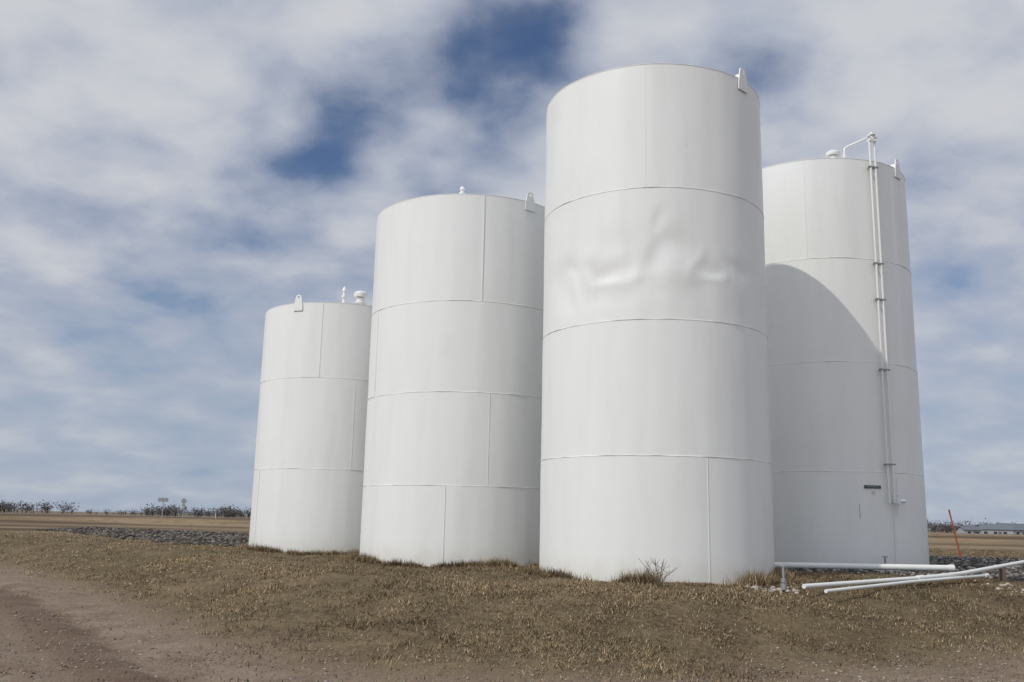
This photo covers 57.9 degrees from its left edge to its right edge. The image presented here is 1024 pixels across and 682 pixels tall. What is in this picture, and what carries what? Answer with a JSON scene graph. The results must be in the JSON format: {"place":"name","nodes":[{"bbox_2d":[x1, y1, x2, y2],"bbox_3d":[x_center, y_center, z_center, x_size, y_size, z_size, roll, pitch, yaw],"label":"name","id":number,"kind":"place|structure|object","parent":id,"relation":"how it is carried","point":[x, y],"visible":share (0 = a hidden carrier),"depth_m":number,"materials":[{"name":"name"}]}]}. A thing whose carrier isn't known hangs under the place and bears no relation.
{"place":"outdoors","nodes":[
{"label":"outdoors","id":0,"kind":"place"},
{"bbox_2d":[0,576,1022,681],"bbox_3d":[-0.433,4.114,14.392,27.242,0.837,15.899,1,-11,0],"label":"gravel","id":1,"kind":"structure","parent":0,"point":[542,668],"depth_m":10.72,"materials":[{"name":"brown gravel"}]},
{"bbox_2d":[0,510,1023,681],"bbox_3d":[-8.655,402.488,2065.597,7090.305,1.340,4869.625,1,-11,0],"label":"ground","id":2,"kind":"structure","parent":0,"point":[13,521],"depth_m":12.84,"materials":[{"name":"soil"}]},
{"bbox_2d":[158,498,167,517],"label":"traffic sign","id":3,"kind":"object","parent":2,"relation":"on","point":[163,500],"visible":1,"depth_m":102.30,"materials":[{"name":"metal"}]},
{"bbox_2d":[181,498,186,517],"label":"traffic sign","id":4,"kind":"object","parent":2,"relation":"on","point":[183,501],"visible":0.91,"depth_m":102.25,"materials":[{"name":"metal"}]},
{"bbox_2d":[34,526,358,552],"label":"gravel","id":5,"kind":"structure","parent":2,"relation":"on","point":[163,535],"depth_m":37.39,"materials":[{"name":"grey gravel"}]},
{"bbox_2d":[249,286,371,553],"bbox_3d":[-5.413,2.693,28.284,4.619,8.080,4.619,1,-11,0],"label":"storage tank","id":6,"kind":"object","parent":2,"relation":"on","point":[307,493],"visible":0.63,"depth_m":26.22,"materials":[{"name":"white metal"}]},
{"bbox_2d":[360,186,544,566],"bbox_3d":[-1.166,1.213,23.976,5.076,9.520,5.083,1,-11,0],"label":"storage tank","id":7,"kind":"object","parent":2,"relation":"on","point":[452,465],"visible":0.75,"depth_m":21.78,"materials":[{"name":"white metal"}]},
{"bbox_2d":[0,500,1015,532],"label":"distant tree row","id":8,"kind":"object","parent":2,"relation":"on","point":[226,512],"visible":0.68,"depth_m":387.49,"materials":[{"name":"brown plant"}]},
{"bbox_2d":[0,530,1023,681],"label":"dry grass","id":9,"kind":"structure","parent":2,"relation":"on","point":[764,580],"depth_m":14.21,"materials":[{"name":"brown plant"}]},
{"bbox_2d":[539,63,774,584],"bbox_3d":[2.821,-0.061,18.502,4.430,10.100,4.432,1,-11,0],"label":"storage tank","id":10,"kind":"object","parent":2,"relation":"on","point":[655,438],"visible":0.97,"depth_m":16.68,"materials":[{"name":"white metal"}]},
{"bbox_2d":[638,558,676,586],"bbox_3d":[2.363,3.688,14.716,0.571,0.462,0.456,4,-11,-15],"label":"bare weed","id":11,"kind":"object","parent":2,"relation":"on","point":[658,575],"visible":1,"depth_m":14.77,"materials":[{"name":"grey plant"}]},
{"bbox_2d":[762,131,929,571],"bbox_3d":[7.658,0.666,23.098,4.544,10.630,4.604,1,-11,0],"label":"storage tank","id":12,"kind":"object","parent":2,"relation":"on","point":[848,483],"visible":0.64,"depth_m":21.09,"materials":[{"name":"white metal"}]},
{"bbox_2d":[744,580,1023,593],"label":"limestone rubble","id":13,"kind":"object","parent":2,"relation":"on","point":[774,589],"visible":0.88,"depth_m":15.46,"materials":[{"name":"stone"}]},
{"bbox_2d":[775,556,1023,592],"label":"transfer pipes","id":14,"kind":"object","parent":2,"relation":"on","point":[917,568],"visible":0.95,"depth_m":17.91,"materials":[{"name":"white metal"}]},
{"bbox_2d":[776,555,1023,581],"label":"gravel","id":15,"kind":"structure","parent":2,"relation":"on","point":[966,563],"depth_m":21.43,"materials":[{"name":"grey gravel"}]},
{"bbox_2d":[948,510,961,556],"bbox_3d":[14.622,6.392,30.501,0.376,1.634,0.090,1,-11,0],"label":"marker pole","id":16,"kind":"object","parent":2,"relation":"on","point":[959,553],"visible":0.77,"depth_m":30.48,"materials":[{"name":"orange paint"}]},
{"bbox_2d":[955,526,982,533],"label":"metal shed","id":17,"kind":"structure","parent":2,"relation":"on","point":[970,529],"depth_m":317.16,"materials":[{"name":"white metal"}]},
{"bbox_2d":[981,530,1012,533],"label":"walls","id":18,"kind":"structure","parent":2,"relation":"on","point":[997,531],"depth_m":320.64,"materials":[{"name":"white metal"}]},
{"bbox_2d":[978,524,1013,529],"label":"roof","id":19,"kind":"structure","parent":18,"relation":"on","point":[996,526],"depth_m":322.40,"materials":[{"name":"grey metal"}]},
{"bbox_2d":[1013,530,1023,534],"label":"walls","id":20,"kind":"structure","parent":2,"relation":"on","point":[1015,532],"depth_m":329.66,"materials":[{"name":"white metal"}]},
{"bbox_2d":[997,523,1023,530],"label":"roof","id":21,"kind":"structure","parent":20,"relation":"on","point":[1018,527],"depth_m":332.51,"materials":[{"name":"grey metal"}]},
{"bbox_2d":[0,0,1023,530],"label":"sky","id":22,"kind":"structure","parent":0,"point":[174,174],"materials":[{"name":"white"}]},
{"bbox_2d":[16,513,1019,534],"bbox_3d":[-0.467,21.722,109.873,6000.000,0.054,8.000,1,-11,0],"label":"highway","id":23,"kind":"structure","parent":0,"point":[249,518],"depth_m":105.95,"materials":[{"name":"grey asphalt"}]}
]}

